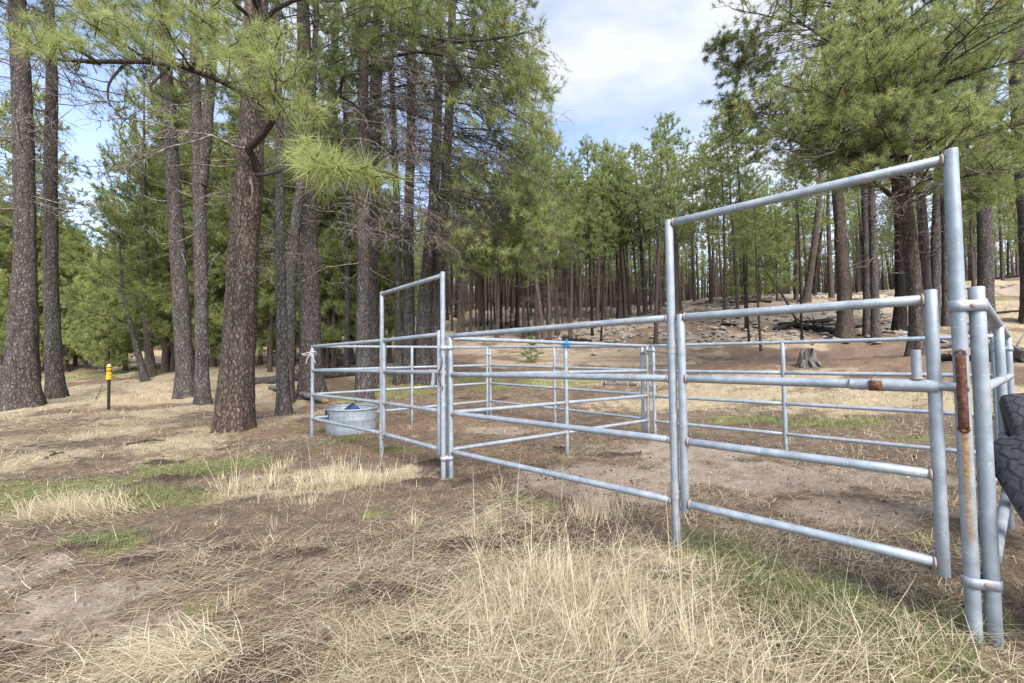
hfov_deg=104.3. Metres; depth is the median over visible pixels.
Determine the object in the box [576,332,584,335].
rock
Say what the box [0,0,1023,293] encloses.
sky
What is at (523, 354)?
pine sapling
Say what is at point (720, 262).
pine tree
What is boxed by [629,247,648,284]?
pine tree
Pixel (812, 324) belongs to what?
fallen pole
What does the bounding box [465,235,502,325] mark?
pine tree
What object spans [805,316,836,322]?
charred log
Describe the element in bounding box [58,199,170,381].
young pine
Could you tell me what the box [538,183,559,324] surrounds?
pine tree
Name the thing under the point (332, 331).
young pine
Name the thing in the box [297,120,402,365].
young pine
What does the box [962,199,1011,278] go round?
pine tree
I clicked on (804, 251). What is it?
pine tree
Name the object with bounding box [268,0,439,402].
pine tree
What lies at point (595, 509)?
grass tussock
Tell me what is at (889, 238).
pine tree
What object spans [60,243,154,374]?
young pine
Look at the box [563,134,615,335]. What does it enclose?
pine tree
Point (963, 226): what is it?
pine tree
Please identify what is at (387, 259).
young pine
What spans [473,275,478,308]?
pine tree
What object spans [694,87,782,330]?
pine tree
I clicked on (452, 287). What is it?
pine tree
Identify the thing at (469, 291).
pine tree
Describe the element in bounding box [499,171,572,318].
pine tree
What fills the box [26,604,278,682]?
grass tussock
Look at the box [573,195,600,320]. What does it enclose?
pine tree
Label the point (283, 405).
pine tree
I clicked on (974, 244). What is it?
pine tree
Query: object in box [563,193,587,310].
pine tree
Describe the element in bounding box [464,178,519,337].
pine tree
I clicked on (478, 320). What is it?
pine tree
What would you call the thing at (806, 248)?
pine tree
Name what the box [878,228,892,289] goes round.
pine tree
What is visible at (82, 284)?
young pine
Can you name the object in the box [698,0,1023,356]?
pine tree
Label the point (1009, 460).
tyre
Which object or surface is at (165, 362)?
pine tree
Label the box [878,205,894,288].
pine tree
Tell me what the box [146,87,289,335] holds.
young pine
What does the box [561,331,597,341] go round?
charred log
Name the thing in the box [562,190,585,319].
pine tree
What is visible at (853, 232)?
pine tree
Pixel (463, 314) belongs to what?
pine tree
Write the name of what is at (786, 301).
young pine
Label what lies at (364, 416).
stock tank
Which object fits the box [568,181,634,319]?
pine tree
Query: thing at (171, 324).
young pine
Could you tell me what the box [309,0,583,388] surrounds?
pine tree
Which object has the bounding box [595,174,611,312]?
pine tree
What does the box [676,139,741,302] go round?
pine tree
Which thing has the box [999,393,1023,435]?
tyre
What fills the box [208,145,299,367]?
young pine
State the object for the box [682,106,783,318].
pine tree
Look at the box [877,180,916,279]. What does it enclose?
pine tree
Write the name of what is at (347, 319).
pine tree
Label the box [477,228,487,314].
pine tree
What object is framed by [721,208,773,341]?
pine tree
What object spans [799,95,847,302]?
pine tree
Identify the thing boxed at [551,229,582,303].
pine tree
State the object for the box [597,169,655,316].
pine tree
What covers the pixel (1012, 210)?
pine tree
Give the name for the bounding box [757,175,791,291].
pine tree
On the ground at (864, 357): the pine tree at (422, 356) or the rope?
the pine tree at (422, 356)
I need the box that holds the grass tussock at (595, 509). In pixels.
[558,489,632,522]
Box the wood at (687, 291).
[104,217,1019,345]
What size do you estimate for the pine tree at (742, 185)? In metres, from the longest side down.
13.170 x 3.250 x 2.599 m
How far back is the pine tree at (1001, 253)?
38.82 m
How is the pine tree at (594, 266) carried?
on the ground at (864, 357)
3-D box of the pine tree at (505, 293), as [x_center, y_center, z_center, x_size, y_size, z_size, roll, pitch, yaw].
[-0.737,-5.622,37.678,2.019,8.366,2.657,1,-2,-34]
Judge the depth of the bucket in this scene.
7.20 m
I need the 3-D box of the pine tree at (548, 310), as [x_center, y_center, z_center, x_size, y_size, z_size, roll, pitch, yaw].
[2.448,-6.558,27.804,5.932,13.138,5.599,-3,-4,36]
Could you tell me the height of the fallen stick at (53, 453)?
0.080 m
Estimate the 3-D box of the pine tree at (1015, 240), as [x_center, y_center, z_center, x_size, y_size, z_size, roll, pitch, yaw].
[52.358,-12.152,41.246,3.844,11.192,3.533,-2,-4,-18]
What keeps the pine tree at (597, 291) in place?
on the ground at (864, 357)
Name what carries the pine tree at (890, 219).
on the ground at (864, 357)
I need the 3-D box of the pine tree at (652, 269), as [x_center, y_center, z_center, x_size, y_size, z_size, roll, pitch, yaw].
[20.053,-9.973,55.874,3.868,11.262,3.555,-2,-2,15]
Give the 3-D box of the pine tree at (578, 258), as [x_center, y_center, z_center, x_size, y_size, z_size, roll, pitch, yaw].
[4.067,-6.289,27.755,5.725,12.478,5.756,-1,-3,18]
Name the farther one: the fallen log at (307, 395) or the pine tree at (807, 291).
the pine tree at (807, 291)
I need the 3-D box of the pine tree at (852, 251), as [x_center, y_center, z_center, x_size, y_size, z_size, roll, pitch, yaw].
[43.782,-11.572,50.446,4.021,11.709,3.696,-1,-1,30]
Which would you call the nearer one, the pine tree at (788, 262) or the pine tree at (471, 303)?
the pine tree at (471, 303)
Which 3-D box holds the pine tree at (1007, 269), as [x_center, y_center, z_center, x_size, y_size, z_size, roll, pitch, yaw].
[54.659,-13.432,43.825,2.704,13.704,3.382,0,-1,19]
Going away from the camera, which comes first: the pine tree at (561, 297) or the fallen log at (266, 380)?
the fallen log at (266, 380)
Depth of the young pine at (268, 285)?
20.07 m
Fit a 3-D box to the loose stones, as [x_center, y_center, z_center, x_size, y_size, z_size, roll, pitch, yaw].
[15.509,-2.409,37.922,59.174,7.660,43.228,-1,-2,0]
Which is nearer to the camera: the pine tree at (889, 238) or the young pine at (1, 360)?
the young pine at (1, 360)
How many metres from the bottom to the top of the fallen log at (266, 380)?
0.807 m
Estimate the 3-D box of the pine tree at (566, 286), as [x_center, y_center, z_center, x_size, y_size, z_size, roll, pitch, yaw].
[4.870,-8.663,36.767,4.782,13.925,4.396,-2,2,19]
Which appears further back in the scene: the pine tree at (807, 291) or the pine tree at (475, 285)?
the pine tree at (475, 285)
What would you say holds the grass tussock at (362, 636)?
on the ground at (864, 357)
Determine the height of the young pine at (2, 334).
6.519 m
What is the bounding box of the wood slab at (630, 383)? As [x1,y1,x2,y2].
[603,380,636,385]
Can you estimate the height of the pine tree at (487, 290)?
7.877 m
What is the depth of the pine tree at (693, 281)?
37.87 m
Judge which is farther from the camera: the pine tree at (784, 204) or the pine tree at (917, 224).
the pine tree at (917, 224)
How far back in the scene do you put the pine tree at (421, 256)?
32.91 m
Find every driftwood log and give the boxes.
[940,342,989,348]
[941,352,990,361]
[988,334,1023,361]
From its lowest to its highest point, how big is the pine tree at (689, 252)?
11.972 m
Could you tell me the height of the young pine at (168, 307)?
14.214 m
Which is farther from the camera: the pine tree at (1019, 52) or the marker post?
the pine tree at (1019, 52)
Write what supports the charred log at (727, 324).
on the ground at (864, 357)
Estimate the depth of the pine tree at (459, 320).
33.50 m
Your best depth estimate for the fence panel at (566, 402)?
5.34 m
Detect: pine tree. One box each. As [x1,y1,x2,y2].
[0,0,129,399]
[0,0,131,411]
[0,0,418,433]
[0,80,100,299]
[0,98,81,350]
[58,64,212,377]
[83,90,212,372]
[87,0,241,398]
[98,0,288,404]
[107,122,223,371]
[198,0,367,415]
[207,88,329,372]
[218,0,370,399]
[259,0,386,403]
[264,49,405,367]
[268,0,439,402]
[271,2,388,367]
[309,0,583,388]
[314,35,382,367]
[326,1,480,384]
[336,0,435,385]
[367,0,509,384]
[372,0,539,384]
[402,212,422,318]
[414,211,447,333]
[415,204,426,319]
[420,174,492,332]
[424,169,488,332]
[427,203,471,330]
[445,231,451,319]
[448,157,504,331]
[450,194,503,330]
[453,248,459,317]
[456,210,464,317]
[462,220,491,330]
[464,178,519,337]
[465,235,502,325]
[465,266,484,326]
[466,256,473,310]
[471,143,563,338]
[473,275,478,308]
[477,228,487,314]
[479,204,504,329]
[479,247,493,318]
[482,249,496,325]
[486,187,506,327]
[486,217,502,321]
[487,122,569,339]
[488,224,514,328]
[489,118,591,338]
[494,248,515,324]
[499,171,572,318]
[501,246,519,327]
[504,219,518,326]
[506,263,519,313]
[507,182,541,336]
[509,246,528,326]
[515,151,587,339]
[519,243,544,315]
[526,130,593,335]
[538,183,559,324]
[540,165,612,337]
[540,188,559,321]
[549,157,576,323]
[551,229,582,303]
[552,176,587,321]
[559,174,610,321]
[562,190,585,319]
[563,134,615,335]
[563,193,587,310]
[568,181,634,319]
[570,174,610,319]
[572,138,641,317]
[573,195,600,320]
[573,220,578,310]
[576,262,588,275]
[582,152,650,318]
[583,233,611,308]
[584,142,656,317]
[585,162,619,320]
[586,211,620,341]
[594,266,595,305]
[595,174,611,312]
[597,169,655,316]
[602,180,658,315]
[606,142,674,314]
[606,203,632,316]
[606,248,625,307]
[619,111,725,319]
[622,213,632,309]
[624,220,633,304]
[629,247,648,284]
[630,174,666,312]
[632,128,695,343]
[636,170,673,314]
[639,144,712,311]
[643,219,663,302]
[645,236,662,299]
[646,188,689,305]
[660,243,686,267]
[664,162,695,288]
[665,160,716,301]
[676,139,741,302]
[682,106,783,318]
[682,234,703,287]
[692,131,761,321]
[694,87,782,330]
[694,177,730,297]
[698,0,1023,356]
[699,196,721,286]
[717,219,735,296]
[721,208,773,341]
[730,171,782,350]
[733,173,754,295]
[736,184,764,294]
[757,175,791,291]
[765,152,832,299]
[769,0,945,338]
[773,167,825,339]
[780,200,809,293]
[781,217,807,293]
[784,197,825,279]
[788,211,822,284]
[789,137,877,298]
[798,0,957,337]
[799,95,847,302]
[807,194,831,295]
[810,0,945,330]
[816,0,952,337]
[824,159,883,291]
[833,187,882,292]
[845,187,861,279]
[846,206,860,290]
[847,220,860,288]
[876,0,971,290]
[876,179,917,280]
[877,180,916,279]
[877,224,894,257]
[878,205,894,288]
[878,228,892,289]
[882,190,913,295]
[887,0,1016,323]
[890,197,931,243]
[906,0,1023,333]
[908,0,1022,326]
[910,156,933,232]
[931,143,1007,286]
[957,0,1023,323]
[962,148,967,281]
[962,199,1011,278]
[964,134,1016,280]
[964,201,969,280]
[964,207,996,276]
[965,209,976,280]
[974,178,1016,264]
[974,187,1015,276]
[994,174,1018,267]
[995,161,1019,273]
[1001,172,1017,275]
[1004,199,1017,228]
[1009,226,1018,274]
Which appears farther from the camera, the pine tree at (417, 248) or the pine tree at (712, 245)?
the pine tree at (712, 245)
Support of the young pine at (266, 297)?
on the ground at (864, 357)
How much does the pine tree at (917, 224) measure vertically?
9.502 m
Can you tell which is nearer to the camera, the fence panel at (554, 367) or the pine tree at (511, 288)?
the fence panel at (554, 367)
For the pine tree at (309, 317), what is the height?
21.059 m
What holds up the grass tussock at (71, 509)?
on the ground at (864, 357)
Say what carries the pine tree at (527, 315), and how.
on the ground at (864, 357)
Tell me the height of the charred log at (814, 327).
1.209 m
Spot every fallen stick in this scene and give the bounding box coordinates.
[45,448,75,457]
[126,438,164,444]
[216,440,245,450]
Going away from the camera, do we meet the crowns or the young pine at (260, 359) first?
the young pine at (260, 359)
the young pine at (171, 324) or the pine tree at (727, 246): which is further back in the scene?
the pine tree at (727, 246)
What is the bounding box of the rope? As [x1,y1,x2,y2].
[301,350,316,362]
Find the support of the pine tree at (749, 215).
on the ground at (864, 357)
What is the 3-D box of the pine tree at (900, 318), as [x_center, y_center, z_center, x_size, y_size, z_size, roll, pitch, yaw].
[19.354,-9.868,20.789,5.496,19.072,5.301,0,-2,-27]
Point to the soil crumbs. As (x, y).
(346, 593)
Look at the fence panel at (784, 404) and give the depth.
5.13 m
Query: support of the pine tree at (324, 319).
on the ground at (864, 357)
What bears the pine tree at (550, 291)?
on the ground at (864, 357)
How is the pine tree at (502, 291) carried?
on the ground at (864, 357)
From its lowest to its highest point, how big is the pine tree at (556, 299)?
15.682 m
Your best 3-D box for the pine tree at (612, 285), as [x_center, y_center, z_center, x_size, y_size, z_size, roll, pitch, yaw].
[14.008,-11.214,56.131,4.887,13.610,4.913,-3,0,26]
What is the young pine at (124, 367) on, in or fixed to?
on the ground at (864, 357)
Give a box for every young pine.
[0,190,90,355]
[0,200,42,352]
[0,201,42,365]
[0,246,73,342]
[0,272,71,364]
[37,231,95,371]
[39,219,98,365]
[41,241,122,368]
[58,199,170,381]
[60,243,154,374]
[62,258,141,371]
[73,108,220,336]
[76,239,160,369]
[78,59,225,356]
[104,172,209,346]
[115,116,235,366]
[140,242,223,362]
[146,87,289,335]
[156,186,275,358]
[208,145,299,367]
[208,200,297,365]
[216,93,390,343]
[257,134,340,365]
[264,146,393,367]
[297,106,420,337]
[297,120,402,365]
[333,190,420,363]
[720,212,760,304]
[730,193,784,301]
[757,205,800,300]
[762,261,798,322]
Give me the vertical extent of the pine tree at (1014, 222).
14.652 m
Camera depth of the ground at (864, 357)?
3.89 m
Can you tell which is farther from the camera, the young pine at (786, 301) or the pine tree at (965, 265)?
the pine tree at (965, 265)
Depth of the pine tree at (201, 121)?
12.01 m
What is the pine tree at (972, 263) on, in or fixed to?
on the ground at (864, 357)
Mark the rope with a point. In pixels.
(310, 353)
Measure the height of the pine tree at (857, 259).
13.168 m
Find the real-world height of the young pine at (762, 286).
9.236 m
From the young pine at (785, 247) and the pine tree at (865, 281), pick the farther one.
the young pine at (785, 247)
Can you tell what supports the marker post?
on the ground at (864, 357)
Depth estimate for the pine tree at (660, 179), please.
22.05 m
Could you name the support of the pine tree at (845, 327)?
on the ground at (864, 357)
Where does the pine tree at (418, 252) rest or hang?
on the ground at (864, 357)
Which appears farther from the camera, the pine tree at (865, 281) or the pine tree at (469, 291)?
the pine tree at (469, 291)
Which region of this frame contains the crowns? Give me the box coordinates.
[93,210,1018,299]
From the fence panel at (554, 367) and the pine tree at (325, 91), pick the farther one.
the pine tree at (325, 91)
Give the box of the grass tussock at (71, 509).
[0,483,164,529]
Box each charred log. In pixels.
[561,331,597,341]
[721,319,737,325]
[772,317,806,331]
[792,315,834,333]
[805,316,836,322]
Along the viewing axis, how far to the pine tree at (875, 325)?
19.14 m
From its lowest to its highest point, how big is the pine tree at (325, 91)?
15.487 m
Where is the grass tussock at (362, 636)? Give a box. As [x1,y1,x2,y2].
[318,613,411,671]
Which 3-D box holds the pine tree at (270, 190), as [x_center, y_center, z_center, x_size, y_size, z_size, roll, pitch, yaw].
[-11.134,-5.230,18.741,5.171,13.553,4.754,1,-2,-23]
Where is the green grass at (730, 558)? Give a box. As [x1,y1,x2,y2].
[0,320,1022,682]
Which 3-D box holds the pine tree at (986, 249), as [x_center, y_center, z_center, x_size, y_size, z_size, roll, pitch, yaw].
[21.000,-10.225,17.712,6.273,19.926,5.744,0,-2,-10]
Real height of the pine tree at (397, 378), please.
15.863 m
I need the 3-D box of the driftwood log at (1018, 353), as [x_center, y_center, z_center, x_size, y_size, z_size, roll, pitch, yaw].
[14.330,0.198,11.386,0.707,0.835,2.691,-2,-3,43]
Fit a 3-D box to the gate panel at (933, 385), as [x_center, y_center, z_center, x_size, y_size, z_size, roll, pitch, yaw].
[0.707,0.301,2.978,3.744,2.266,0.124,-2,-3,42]
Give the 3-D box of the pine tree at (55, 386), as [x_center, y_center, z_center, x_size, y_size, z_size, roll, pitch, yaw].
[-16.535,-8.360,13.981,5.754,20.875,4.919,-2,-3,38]
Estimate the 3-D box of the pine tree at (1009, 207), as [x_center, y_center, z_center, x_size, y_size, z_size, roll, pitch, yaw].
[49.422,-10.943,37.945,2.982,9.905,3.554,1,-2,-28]
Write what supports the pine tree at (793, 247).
on the ground at (864, 357)
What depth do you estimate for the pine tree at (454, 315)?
47.55 m
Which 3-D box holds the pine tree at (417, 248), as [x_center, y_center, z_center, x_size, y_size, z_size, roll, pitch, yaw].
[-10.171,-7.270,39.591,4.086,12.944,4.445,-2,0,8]
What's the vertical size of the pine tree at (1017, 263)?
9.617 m
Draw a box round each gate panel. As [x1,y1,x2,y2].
[310,271,453,479]
[447,147,1003,644]
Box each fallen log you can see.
[255,364,355,384]
[268,385,328,403]
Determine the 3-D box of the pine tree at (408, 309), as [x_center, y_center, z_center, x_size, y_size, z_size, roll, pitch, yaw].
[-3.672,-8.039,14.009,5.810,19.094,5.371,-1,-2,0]
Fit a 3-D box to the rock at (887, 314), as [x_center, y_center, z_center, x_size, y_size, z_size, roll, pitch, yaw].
[22.733,-1.576,24.245,0.421,0.361,0.528,-1,-2,15]
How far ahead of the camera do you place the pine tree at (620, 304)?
34.66 m
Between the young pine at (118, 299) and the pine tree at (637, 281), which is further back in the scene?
the pine tree at (637, 281)
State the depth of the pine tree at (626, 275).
38.14 m
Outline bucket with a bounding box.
[344,402,359,409]
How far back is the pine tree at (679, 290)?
33.31 m
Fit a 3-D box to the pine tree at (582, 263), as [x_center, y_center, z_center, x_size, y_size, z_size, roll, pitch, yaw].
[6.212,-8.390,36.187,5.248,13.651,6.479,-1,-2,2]
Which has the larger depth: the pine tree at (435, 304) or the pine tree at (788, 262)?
the pine tree at (788, 262)
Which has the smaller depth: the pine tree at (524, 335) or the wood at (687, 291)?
the pine tree at (524, 335)
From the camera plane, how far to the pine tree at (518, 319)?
35.51 m
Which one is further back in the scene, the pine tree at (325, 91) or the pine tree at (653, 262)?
the pine tree at (653, 262)
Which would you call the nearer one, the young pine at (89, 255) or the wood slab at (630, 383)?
the wood slab at (630, 383)
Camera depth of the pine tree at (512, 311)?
44.97 m
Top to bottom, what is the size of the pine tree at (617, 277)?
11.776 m
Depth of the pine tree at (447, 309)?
45.66 m
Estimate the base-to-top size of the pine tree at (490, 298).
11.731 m
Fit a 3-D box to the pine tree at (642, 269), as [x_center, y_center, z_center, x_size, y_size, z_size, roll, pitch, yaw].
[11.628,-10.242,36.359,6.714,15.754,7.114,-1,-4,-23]
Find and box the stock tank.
[324,404,377,434]
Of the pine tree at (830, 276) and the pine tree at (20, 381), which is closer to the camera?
the pine tree at (20, 381)
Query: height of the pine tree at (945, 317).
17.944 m
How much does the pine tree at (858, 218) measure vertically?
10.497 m
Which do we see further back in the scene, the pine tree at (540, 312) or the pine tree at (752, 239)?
the pine tree at (752, 239)
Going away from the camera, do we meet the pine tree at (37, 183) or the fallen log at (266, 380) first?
the fallen log at (266, 380)
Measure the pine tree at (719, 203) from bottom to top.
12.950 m
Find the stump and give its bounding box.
[796,348,822,367]
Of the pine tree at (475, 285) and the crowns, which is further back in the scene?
the crowns
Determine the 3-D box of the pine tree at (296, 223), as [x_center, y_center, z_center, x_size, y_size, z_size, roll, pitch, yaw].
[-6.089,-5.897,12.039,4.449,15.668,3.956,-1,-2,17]
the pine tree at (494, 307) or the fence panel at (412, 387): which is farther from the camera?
the pine tree at (494, 307)
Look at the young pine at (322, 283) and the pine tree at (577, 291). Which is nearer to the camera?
the young pine at (322, 283)
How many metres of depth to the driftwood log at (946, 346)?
14.23 m
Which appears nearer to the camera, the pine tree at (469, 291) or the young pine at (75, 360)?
the young pine at (75, 360)
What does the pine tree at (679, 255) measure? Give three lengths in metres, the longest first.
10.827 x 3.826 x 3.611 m
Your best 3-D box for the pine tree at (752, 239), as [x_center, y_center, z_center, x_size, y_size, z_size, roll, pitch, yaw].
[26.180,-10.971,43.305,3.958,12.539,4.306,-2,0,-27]
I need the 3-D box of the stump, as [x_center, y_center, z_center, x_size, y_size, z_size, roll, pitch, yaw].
[9.165,0.513,12.321,0.755,0.620,0.746,-1,-2,0]
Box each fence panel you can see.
[314,345,491,424]
[445,336,649,476]
[489,345,648,432]
[645,334,1000,485]
[967,286,1014,648]
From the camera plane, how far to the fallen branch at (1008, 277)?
39.03 m
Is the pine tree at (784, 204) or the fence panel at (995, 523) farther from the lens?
the pine tree at (784, 204)
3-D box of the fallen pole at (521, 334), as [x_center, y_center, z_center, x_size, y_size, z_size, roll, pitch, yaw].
[1.009,-0.558,29.979,3.231,0.221,0.460,0,-2,-5]
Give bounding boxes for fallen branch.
[995,275,1019,278]
[996,308,1018,313]
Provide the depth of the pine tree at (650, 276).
35.50 m
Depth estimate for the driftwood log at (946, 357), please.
11.35 m
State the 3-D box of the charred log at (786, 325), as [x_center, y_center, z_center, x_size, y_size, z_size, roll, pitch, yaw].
[16.058,-1.020,22.950,2.740,0.993,0.697,0,-2,-26]
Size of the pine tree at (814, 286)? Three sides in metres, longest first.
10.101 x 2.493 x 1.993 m
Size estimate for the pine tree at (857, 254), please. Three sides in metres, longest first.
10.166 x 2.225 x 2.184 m
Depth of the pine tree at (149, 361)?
19.20 m
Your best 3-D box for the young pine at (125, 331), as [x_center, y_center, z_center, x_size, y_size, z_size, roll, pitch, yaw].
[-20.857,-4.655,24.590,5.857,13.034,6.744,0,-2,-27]
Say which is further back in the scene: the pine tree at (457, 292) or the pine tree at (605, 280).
the pine tree at (457, 292)
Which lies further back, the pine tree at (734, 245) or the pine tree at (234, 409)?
the pine tree at (734, 245)
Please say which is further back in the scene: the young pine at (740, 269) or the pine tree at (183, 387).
the young pine at (740, 269)
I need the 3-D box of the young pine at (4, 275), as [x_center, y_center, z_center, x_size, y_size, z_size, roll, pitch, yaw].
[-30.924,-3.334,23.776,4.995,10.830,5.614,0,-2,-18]
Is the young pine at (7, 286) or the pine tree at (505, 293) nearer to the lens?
the young pine at (7, 286)
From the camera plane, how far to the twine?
5.40 m
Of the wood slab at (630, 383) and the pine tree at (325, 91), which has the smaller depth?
the wood slab at (630, 383)
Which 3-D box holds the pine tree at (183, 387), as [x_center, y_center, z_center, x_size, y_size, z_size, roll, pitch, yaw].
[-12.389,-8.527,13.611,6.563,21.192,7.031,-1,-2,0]
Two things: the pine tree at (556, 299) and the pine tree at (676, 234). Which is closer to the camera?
the pine tree at (556, 299)
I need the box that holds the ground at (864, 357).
[0,277,1023,682]
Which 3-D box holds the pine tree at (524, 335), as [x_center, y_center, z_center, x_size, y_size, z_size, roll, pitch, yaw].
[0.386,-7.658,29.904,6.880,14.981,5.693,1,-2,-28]
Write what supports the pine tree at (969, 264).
on the ground at (864, 357)
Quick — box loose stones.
[296,282,1006,360]
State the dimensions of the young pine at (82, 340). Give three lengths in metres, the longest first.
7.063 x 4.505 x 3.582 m
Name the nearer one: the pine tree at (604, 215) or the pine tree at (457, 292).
the pine tree at (604, 215)
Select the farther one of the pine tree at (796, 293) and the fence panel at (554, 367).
the pine tree at (796, 293)
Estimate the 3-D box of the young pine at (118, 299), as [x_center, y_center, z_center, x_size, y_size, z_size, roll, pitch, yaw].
[-19.643,-7.374,23.018,8.094,18.461,8.783,-1,-2,13]
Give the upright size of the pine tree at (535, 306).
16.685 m
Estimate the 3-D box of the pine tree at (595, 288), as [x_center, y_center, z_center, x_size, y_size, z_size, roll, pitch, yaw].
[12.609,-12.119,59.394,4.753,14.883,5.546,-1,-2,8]
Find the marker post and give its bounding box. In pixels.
[106,364,111,409]
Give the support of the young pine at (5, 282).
on the ground at (864, 357)
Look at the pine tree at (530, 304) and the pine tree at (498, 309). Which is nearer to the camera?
the pine tree at (498, 309)
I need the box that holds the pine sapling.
[519,335,544,362]
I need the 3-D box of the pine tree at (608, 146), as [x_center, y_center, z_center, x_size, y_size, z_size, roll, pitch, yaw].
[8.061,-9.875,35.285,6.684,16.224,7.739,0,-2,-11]
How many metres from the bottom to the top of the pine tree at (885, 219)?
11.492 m
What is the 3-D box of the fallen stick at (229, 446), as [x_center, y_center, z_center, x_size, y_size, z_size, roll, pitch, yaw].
[-4.191,1.541,5.971,0.146,0.102,0.438,-2,-3,42]
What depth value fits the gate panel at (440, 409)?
4.82 m
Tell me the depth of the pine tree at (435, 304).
13.58 m
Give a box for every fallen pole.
[504,333,540,334]
[729,300,771,302]
[773,323,835,325]
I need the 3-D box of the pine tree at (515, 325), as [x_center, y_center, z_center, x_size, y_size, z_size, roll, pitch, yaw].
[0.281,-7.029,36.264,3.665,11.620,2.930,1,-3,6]
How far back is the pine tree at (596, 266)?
44.81 m
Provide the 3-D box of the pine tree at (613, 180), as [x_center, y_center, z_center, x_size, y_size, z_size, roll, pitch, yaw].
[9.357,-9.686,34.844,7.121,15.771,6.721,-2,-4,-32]
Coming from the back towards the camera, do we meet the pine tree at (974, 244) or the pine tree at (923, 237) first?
the pine tree at (974, 244)
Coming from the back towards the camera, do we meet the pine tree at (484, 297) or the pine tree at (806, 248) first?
the pine tree at (806, 248)
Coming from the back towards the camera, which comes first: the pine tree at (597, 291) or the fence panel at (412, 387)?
the pine tree at (597, 291)
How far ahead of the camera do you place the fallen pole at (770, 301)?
32.40 m
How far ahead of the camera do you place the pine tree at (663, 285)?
38.95 m
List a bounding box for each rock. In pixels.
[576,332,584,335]
[691,301,704,304]
[786,330,798,333]
[880,313,891,316]
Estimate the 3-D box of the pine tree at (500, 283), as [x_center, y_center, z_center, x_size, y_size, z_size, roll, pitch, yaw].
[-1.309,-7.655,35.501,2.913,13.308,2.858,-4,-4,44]
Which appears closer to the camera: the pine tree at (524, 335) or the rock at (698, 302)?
the pine tree at (524, 335)
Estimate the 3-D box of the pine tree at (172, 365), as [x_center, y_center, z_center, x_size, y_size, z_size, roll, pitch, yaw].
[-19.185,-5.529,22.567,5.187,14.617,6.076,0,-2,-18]
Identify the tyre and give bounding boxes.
[993,434,1023,521]
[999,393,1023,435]
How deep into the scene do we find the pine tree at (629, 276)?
57.77 m
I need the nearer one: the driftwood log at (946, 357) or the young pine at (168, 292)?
the driftwood log at (946, 357)
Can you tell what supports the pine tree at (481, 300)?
on the ground at (864, 357)
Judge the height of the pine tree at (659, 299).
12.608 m
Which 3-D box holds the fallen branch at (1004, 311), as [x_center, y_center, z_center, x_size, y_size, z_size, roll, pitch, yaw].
[27.877,-1.689,22.503,3.592,0.571,0.296,0,-2,-4]
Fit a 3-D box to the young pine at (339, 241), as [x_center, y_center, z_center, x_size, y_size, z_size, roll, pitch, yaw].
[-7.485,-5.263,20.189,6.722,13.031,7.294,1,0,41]
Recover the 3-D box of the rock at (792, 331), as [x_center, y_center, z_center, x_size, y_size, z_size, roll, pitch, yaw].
[15.431,-0.468,21.857,0.837,0.317,0.604,0,-2,-15]
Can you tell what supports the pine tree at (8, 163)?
on the ground at (864, 357)
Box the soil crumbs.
[0,415,1022,682]
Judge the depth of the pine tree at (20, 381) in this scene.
11.75 m
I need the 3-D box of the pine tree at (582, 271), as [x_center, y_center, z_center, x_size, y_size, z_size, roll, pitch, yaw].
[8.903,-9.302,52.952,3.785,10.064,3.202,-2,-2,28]
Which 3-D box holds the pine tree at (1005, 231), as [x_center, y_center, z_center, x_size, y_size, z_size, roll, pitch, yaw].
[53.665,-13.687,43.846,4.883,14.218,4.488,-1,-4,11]
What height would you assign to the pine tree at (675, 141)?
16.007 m
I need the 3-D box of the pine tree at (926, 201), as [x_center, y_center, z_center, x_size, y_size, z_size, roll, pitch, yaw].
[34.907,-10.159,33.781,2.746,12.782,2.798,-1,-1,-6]
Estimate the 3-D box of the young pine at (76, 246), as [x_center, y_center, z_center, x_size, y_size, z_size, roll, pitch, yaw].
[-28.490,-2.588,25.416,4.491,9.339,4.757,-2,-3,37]
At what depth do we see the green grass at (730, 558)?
2.21 m
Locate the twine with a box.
[557,339,571,370]
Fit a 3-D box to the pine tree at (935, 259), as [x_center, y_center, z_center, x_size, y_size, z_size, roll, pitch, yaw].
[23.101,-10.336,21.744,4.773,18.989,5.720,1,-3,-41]

